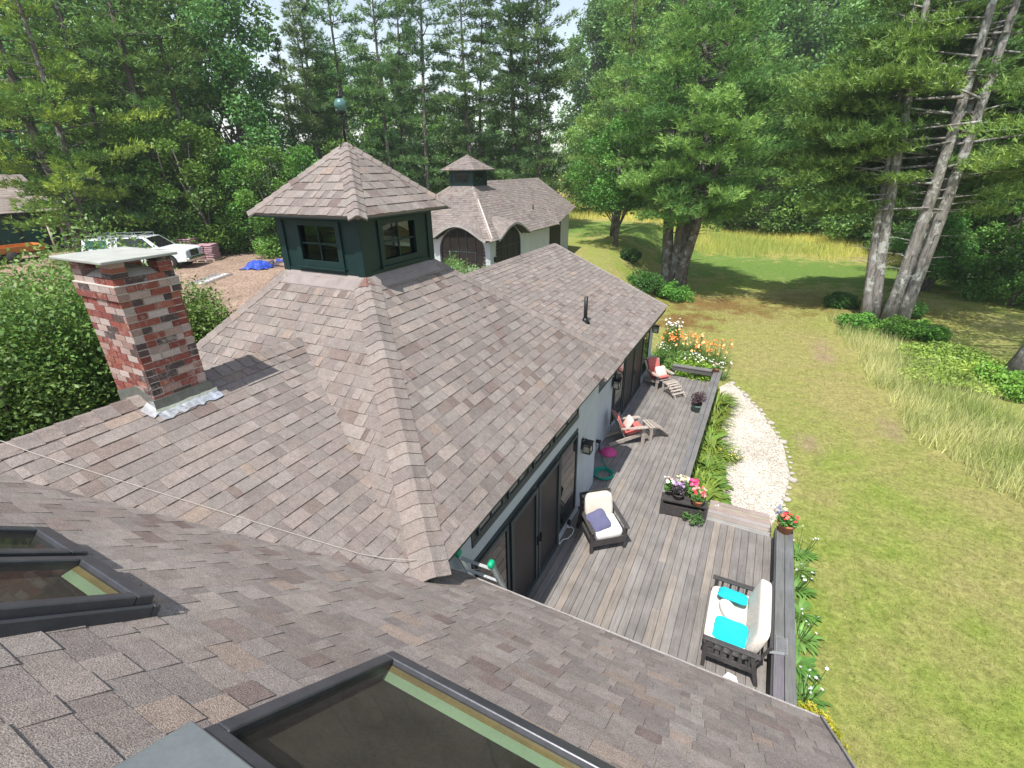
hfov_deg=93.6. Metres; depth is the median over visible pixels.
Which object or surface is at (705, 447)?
strap plant
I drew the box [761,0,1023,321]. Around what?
pine
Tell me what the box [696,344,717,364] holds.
daylily
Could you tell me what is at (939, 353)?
bush
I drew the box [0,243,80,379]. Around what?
tall shrub
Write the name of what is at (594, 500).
armchair
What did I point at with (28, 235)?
door
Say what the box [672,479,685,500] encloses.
flower pot
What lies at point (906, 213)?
broadleaf tree
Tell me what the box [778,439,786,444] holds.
edging stone
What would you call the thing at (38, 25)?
background pine
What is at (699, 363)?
perennial
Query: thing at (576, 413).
window
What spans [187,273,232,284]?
ladder
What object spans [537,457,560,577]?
door
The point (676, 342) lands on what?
daylily
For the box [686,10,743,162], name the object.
broadleaf tree
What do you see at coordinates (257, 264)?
tarp
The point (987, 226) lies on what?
understorey bush
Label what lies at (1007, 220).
background pine
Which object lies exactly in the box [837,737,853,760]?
yellow shrub
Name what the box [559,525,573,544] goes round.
extension cord
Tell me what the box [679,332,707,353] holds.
daylily
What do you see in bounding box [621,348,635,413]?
door
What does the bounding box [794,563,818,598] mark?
hosta
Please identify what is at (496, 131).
broadleaf tree
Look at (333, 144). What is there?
understorey bush
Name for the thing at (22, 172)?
broadleaf tree
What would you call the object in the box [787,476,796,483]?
edging stone
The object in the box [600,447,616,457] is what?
bowl
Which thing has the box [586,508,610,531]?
throw pillow
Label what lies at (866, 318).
bush
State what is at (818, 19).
broadleaf tree
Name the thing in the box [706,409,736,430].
strap plant
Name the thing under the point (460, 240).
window
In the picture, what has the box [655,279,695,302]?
bush
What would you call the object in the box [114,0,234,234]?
background pine
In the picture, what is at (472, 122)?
broadleaf tree
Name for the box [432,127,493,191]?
understorey bush
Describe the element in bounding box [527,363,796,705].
deck
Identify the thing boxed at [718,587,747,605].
throw pillow
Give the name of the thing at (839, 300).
bush
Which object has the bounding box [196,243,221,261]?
bundle pallet
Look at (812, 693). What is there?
hosta
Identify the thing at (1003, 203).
broadleaf tree
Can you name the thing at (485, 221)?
garage
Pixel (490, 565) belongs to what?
ladder
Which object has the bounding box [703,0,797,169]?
broadleaf tree
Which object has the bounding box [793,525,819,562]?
hosta
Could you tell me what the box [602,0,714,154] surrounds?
broadleaf tree
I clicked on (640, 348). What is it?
door
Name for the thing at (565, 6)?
sky
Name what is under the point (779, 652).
metal grate
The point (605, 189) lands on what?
maple
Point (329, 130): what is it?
broadleaf tree
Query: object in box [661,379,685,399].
footstool
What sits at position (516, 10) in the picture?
slender pine
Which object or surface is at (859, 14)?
broadleaf tree
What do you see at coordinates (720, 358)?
daylily
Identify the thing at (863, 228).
understorey bush
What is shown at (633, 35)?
pine
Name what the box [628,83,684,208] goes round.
broadleaf tree
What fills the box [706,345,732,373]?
daylily
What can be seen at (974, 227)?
understorey bush
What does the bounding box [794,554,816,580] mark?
hosta
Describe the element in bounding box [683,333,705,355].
daylily
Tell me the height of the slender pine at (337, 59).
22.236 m
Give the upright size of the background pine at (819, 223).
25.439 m
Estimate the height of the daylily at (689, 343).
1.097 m
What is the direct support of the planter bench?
on the deck
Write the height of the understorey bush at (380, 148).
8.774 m
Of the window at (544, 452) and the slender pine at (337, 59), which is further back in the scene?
the slender pine at (337, 59)
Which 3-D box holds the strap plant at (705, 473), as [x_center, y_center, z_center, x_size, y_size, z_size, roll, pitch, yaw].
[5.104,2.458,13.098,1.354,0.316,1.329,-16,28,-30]
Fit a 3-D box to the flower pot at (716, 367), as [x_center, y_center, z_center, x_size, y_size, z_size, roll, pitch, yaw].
[7.404,-0.606,17.470,0.294,0.346,0.311,3,25,10]
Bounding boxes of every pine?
[0,0,173,251]
[0,0,182,236]
[56,0,234,238]
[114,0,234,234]
[262,33,323,230]
[269,0,350,232]
[298,0,375,157]
[339,0,439,230]
[387,0,453,193]
[424,0,518,180]
[468,0,555,185]
[482,0,583,188]
[564,0,683,235]
[603,0,824,286]
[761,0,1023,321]
[792,3,909,232]
[862,1,1023,270]
[936,67,1023,294]
[945,69,1023,372]
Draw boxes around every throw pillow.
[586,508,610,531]
[623,415,633,427]
[655,366,666,375]
[712,616,747,647]
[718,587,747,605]
[719,599,742,623]
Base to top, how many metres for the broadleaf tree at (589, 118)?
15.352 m
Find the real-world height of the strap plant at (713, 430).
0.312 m
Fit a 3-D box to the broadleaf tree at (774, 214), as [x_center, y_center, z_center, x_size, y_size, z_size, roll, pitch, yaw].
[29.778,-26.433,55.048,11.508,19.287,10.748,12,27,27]
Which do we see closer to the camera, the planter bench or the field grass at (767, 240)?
the planter bench
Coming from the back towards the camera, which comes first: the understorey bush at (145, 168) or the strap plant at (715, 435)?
the understorey bush at (145, 168)
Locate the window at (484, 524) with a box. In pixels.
[477,498,503,535]
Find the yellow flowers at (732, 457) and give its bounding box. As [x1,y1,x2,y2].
[718,447,744,461]
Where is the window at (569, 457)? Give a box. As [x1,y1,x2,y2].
[559,433,578,532]
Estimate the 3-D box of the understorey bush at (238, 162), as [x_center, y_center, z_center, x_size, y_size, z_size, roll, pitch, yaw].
[-18.075,-12.481,32.841,5.548,7.441,4.696,1,24,4]
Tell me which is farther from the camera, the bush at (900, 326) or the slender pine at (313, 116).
the slender pine at (313, 116)
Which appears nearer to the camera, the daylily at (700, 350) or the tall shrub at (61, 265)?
the tall shrub at (61, 265)
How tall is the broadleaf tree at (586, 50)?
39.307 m
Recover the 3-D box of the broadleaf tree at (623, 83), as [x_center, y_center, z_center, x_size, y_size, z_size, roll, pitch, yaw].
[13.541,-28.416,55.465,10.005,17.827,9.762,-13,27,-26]
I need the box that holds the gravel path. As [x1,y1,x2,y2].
[719,382,789,525]
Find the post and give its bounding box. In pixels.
[46,225,57,251]
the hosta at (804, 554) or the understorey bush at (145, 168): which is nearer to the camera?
the hosta at (804, 554)
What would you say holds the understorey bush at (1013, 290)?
on the lawn at (782, 287)
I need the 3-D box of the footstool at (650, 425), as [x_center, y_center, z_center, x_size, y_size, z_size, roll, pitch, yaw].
[4.319,1.332,14.329,0.741,0.455,0.520,-6,25,-12]
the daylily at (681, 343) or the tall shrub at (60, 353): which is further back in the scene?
the daylily at (681, 343)
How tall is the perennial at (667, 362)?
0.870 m
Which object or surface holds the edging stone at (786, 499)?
on the lawn at (782, 287)
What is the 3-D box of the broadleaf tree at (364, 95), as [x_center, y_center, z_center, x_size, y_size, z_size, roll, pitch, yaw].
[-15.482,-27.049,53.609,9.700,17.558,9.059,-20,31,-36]
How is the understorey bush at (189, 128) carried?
on the lawn at (782, 287)
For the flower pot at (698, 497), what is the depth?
10.57 m
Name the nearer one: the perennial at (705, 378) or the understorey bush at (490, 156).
the perennial at (705, 378)
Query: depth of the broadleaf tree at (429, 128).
49.31 m
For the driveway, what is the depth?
26.80 m
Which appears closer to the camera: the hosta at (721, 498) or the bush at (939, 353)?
the hosta at (721, 498)
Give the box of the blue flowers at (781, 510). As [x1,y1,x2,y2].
[775,505,787,514]
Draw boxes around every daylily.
[651,331,677,354]
[657,328,686,350]
[658,331,693,351]
[671,336,686,353]
[674,335,692,354]
[675,330,705,354]
[678,338,704,361]
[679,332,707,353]
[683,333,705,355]
[688,341,716,361]
[693,339,723,361]
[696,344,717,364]
[701,339,737,364]
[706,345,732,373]
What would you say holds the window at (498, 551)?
in the house
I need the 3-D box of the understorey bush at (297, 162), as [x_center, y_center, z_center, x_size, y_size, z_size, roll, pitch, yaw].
[-13.469,-12.274,32.392,5.512,7.274,4.666,-12,26,-23]
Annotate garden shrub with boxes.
[440,252,484,273]
[445,251,474,272]
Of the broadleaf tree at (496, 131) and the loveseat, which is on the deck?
the loveseat
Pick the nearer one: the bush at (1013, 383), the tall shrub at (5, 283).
the tall shrub at (5, 283)
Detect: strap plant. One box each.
[684,491,718,506]
[686,471,729,502]
[690,461,725,487]
[695,446,737,477]
[698,434,737,464]
[699,426,738,454]
[703,421,733,439]
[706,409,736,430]
[709,400,738,420]
[711,391,743,414]
[715,387,736,404]
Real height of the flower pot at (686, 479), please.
0.466 m
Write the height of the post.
2.502 m
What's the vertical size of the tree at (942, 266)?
5.230 m
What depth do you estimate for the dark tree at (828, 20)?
62.93 m
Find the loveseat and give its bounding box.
[700,574,774,686]
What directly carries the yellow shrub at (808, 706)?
on the lawn at (782, 287)
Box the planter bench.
[659,492,707,523]
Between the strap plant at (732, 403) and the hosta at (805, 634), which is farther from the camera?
the strap plant at (732, 403)
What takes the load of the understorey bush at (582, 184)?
on the lawn at (782, 287)
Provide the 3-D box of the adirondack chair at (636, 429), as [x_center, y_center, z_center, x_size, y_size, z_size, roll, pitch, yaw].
[3.294,1.206,13.954,1.094,1.022,0.770,-4,24,-7]
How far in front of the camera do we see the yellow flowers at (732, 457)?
13.88 m
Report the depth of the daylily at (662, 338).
21.29 m
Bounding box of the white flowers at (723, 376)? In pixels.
[719,357,732,380]
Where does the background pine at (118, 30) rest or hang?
on the lawn at (782, 287)
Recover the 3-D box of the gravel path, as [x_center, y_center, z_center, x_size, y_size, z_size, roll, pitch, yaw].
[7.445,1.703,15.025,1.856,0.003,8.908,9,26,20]
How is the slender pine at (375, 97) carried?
on the lawn at (782, 287)
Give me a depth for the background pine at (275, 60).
40.71 m
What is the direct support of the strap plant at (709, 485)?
on the lawn at (782, 287)
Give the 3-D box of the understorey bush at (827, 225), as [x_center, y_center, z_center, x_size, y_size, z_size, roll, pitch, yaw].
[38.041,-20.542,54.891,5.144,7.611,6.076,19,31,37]
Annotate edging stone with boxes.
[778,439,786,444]
[782,497,790,501]
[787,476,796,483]
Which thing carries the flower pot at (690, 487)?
on the planter bench
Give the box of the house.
[0,85,856,767]
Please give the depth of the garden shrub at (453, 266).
17.07 m
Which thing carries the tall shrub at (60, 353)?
on the lawn at (782, 287)
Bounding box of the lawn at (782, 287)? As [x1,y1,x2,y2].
[2,175,1023,767]
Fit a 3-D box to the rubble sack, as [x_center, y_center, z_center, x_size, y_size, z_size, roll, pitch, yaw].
[-14.016,-7.207,28.828,0.523,0.261,0.698,-2,24,-2]
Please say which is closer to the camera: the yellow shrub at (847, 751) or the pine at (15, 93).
the yellow shrub at (847, 751)
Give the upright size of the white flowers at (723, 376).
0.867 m
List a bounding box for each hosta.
[697,472,733,492]
[702,457,727,475]
[704,487,732,504]
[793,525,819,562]
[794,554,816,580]
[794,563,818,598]
[795,594,823,627]
[795,608,825,656]
[796,645,822,683]
[796,666,831,714]
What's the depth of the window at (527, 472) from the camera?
7.66 m
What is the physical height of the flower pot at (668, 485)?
0.452 m
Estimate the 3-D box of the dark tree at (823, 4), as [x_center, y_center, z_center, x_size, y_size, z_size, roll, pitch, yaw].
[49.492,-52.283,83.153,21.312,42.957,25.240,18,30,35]
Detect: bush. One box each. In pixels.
[81,142,170,237]
[109,117,219,248]
[142,117,251,254]
[208,140,280,255]
[234,142,310,259]
[277,143,336,251]
[321,136,358,230]
[362,132,409,226]
[405,142,444,193]
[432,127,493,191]
[472,132,506,179]
[496,132,528,179]
[527,142,572,193]
[568,147,598,201]
[620,248,642,262]
[626,268,665,293]
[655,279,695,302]
[811,177,851,236]
[823,291,861,308]
[835,310,880,331]
[842,211,874,243]
[858,195,918,252]
[864,314,927,339]
[884,299,928,317]
[892,339,1006,370]
[896,357,1008,396]
[906,318,953,342]
[941,183,1012,276]
[953,201,1023,307]
[956,170,1023,295]
[971,362,1023,402]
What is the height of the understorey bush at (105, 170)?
7.432 m
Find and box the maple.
[563,106,666,246]
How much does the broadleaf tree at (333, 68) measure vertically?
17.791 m
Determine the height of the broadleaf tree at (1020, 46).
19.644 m
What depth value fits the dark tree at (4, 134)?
39.46 m
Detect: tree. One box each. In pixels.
[0,0,71,231]
[0,0,113,233]
[0,0,168,232]
[0,127,52,196]
[58,0,241,233]
[88,0,285,193]
[153,0,311,241]
[291,75,352,168]
[309,49,373,154]
[333,49,415,163]
[359,61,451,188]
[419,100,462,187]
[444,109,486,161]
[475,108,509,179]
[503,103,552,175]
[547,0,620,197]
[556,0,630,190]
[561,66,641,213]
[570,0,673,156]
[584,48,660,211]
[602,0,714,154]
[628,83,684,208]
[657,9,738,202]
[658,0,722,122]
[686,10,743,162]
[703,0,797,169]
[704,61,786,228]
[717,53,813,234]
[735,0,835,166]
[736,0,823,190]
[754,0,893,235]
[787,0,845,55]
[794,4,868,215]
[808,0,916,32]
[811,0,987,249]
[832,1,906,23]
[888,0,1023,255]
[889,213,989,290]
[959,27,1023,224]
[964,44,1023,224]
[975,118,1023,279]
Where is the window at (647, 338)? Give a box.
[641,330,650,375]
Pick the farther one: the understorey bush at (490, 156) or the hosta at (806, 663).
the understorey bush at (490, 156)
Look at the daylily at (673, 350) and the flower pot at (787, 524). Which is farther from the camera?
the daylily at (673, 350)
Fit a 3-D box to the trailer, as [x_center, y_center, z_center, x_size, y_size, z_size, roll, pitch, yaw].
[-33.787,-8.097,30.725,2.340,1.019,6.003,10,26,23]
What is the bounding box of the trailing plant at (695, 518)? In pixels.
[681,508,704,525]
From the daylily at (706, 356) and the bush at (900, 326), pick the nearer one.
the daylily at (706, 356)
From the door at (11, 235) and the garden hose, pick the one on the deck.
the garden hose
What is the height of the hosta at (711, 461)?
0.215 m
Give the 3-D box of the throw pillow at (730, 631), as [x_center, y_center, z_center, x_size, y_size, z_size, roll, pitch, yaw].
[3.448,3.934,7.602,0.493,0.398,0.140,12,-11,27]
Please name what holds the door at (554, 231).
in the garage
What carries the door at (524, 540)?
in the house
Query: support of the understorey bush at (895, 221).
on the lawn at (782, 287)
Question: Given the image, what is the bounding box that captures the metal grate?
[769,635,787,655]
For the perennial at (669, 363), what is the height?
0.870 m
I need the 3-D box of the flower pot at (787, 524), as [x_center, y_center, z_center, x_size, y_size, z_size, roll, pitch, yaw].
[5.587,2.804,9.776,0.406,0.490,0.423,-2,24,-2]
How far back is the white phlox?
22.45 m
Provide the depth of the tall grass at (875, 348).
15.96 m
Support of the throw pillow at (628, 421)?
on the adirondack chair at (636, 429)
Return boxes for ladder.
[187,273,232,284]
[455,549,506,588]
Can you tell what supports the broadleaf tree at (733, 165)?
on the lawn at (782, 287)
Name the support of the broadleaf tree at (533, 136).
on the lawn at (782, 287)
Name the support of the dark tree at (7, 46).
on the lawn at (782, 287)
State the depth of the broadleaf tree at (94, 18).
35.32 m
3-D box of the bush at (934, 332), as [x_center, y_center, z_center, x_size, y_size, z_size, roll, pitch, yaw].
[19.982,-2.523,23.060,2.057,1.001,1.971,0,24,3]
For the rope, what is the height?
2.304 m
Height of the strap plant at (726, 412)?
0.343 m
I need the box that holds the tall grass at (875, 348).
[826,308,1023,507]
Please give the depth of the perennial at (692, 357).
19.34 m
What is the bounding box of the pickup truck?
[81,232,205,269]
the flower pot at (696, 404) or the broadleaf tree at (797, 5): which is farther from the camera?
the broadleaf tree at (797, 5)
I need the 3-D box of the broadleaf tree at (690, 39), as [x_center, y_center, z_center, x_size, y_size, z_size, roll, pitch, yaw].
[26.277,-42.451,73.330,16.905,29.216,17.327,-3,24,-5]
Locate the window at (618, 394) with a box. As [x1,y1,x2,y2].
[612,361,625,421]
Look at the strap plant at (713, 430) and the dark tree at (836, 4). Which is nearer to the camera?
the strap plant at (713, 430)
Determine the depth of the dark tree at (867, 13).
71.08 m
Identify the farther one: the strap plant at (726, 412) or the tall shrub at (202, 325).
the strap plant at (726, 412)
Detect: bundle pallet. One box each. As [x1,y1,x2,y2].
[173,237,198,260]
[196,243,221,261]
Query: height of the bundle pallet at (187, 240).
1.392 m
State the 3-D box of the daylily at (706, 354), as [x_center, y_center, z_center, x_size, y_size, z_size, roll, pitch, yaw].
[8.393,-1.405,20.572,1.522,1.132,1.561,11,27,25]
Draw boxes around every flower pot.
[664,476,674,495]
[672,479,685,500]
[676,475,689,492]
[687,478,699,497]
[691,390,706,412]
[691,486,707,506]
[712,363,719,372]
[776,507,799,534]
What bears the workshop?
on the lawn at (782, 287)
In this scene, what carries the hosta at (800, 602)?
on the lawn at (782, 287)
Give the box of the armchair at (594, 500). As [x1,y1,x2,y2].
[576,488,629,553]
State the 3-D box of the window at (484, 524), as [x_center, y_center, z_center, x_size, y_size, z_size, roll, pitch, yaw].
[-0.306,1.755,6.895,0.030,0.480,0.750,11,27,25]
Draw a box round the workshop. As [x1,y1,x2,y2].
[0,174,69,247]
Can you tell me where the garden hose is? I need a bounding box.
[593,454,613,480]
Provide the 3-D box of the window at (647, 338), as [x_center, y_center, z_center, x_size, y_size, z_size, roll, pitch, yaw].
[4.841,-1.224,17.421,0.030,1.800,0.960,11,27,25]
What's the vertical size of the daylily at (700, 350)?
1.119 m
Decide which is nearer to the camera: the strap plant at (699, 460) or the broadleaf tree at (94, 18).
the strap plant at (699, 460)
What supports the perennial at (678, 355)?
on the lawn at (782, 287)
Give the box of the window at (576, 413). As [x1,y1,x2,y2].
[554,409,578,442]
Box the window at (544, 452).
[533,442,550,468]
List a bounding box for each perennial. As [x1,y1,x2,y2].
[650,342,673,359]
[659,356,672,374]
[659,360,673,370]
[662,350,693,361]
[669,357,695,377]
[680,351,705,366]
[685,363,712,381]
[693,355,719,377]
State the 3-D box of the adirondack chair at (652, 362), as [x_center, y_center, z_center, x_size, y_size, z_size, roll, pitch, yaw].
[5.289,-0.454,17.568,0.770,1.022,1.094,-10,26,-18]
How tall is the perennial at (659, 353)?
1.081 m
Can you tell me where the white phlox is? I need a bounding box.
[662,318,683,346]
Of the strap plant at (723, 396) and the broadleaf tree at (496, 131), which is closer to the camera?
the strap plant at (723, 396)
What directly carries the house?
on the lawn at (782, 287)
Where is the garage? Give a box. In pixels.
[383,155,574,271]
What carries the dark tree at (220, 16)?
on the lawn at (782, 287)
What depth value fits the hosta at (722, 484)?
12.87 m
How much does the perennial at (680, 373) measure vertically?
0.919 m
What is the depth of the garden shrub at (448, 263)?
19.25 m
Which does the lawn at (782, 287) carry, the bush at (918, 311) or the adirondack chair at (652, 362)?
the bush at (918, 311)
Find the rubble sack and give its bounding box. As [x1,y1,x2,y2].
[274,261,282,266]
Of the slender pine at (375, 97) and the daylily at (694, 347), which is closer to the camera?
the daylily at (694, 347)
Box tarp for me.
[238,260,273,269]
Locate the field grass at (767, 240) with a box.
[563,196,902,265]
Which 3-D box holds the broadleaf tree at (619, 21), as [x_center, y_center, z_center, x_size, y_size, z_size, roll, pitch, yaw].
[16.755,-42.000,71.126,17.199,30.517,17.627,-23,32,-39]
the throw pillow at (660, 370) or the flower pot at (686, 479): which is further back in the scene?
the throw pillow at (660, 370)
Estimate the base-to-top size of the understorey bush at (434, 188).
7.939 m
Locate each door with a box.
[0,221,21,244]
[18,219,45,243]
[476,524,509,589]
[496,226,520,262]
[509,487,539,596]
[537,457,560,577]
[549,221,560,244]
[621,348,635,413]
[632,337,644,397]
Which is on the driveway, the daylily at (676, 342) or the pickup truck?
the pickup truck
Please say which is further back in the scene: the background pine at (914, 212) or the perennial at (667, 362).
the background pine at (914, 212)
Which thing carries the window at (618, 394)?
in the house
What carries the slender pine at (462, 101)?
on the lawn at (782, 287)
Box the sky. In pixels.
[0,0,877,174]
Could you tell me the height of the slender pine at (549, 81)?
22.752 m
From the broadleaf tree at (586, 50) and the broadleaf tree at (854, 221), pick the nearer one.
the broadleaf tree at (854, 221)
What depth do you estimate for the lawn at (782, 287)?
11.91 m
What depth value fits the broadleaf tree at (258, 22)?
38.56 m
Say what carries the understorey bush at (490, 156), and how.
on the lawn at (782, 287)
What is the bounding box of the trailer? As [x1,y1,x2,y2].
[0,242,45,264]
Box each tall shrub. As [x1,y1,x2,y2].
[0,197,196,422]
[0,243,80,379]
[0,248,120,438]
[0,325,95,442]
[176,267,236,343]
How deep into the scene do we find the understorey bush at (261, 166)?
31.02 m
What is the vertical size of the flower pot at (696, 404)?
0.746 m
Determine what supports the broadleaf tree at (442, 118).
on the lawn at (782, 287)
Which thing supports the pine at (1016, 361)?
on the lawn at (782, 287)
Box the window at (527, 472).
[507,467,529,498]
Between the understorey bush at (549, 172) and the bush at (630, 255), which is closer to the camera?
the bush at (630, 255)
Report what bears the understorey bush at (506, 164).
on the lawn at (782, 287)
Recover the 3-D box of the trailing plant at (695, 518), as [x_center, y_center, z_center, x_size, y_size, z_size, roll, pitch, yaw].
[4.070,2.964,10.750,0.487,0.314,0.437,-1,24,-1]
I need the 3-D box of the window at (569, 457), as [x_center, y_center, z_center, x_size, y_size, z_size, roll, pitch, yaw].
[1.184,2.106,10.155,0.030,1.960,1.000,11,27,25]
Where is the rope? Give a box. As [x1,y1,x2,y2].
[2,441,480,570]
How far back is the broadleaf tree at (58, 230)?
43.09 m
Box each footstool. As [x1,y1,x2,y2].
[642,419,670,439]
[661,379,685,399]
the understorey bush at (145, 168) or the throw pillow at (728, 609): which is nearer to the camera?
the throw pillow at (728, 609)
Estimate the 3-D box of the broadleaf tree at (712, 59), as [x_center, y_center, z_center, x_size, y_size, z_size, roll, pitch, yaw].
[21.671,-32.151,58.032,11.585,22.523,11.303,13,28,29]
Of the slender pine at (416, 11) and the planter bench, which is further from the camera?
the slender pine at (416, 11)
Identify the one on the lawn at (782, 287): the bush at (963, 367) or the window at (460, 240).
the bush at (963, 367)
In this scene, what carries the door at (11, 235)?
in the workshop
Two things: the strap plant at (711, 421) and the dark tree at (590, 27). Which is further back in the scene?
the dark tree at (590, 27)
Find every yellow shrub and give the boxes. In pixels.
[797,700,843,739]
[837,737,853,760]
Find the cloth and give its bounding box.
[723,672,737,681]
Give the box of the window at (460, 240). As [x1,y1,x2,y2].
[440,228,485,268]
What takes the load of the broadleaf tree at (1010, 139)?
on the lawn at (782, 287)
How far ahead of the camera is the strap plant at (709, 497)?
12.01 m
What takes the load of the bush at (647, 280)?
on the lawn at (782, 287)
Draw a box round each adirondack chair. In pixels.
[606,409,648,445]
[643,355,674,389]
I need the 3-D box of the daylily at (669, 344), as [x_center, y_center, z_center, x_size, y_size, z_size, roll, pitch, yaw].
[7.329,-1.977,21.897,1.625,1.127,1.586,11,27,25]
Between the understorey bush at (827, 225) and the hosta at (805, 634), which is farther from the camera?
the understorey bush at (827, 225)
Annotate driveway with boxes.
[0,248,284,364]
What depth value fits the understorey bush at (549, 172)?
46.79 m
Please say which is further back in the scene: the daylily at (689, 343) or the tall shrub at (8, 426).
the daylily at (689, 343)
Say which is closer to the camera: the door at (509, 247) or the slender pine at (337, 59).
the door at (509, 247)
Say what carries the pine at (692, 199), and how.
on the lawn at (782, 287)
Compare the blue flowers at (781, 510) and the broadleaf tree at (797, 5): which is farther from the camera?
the broadleaf tree at (797, 5)

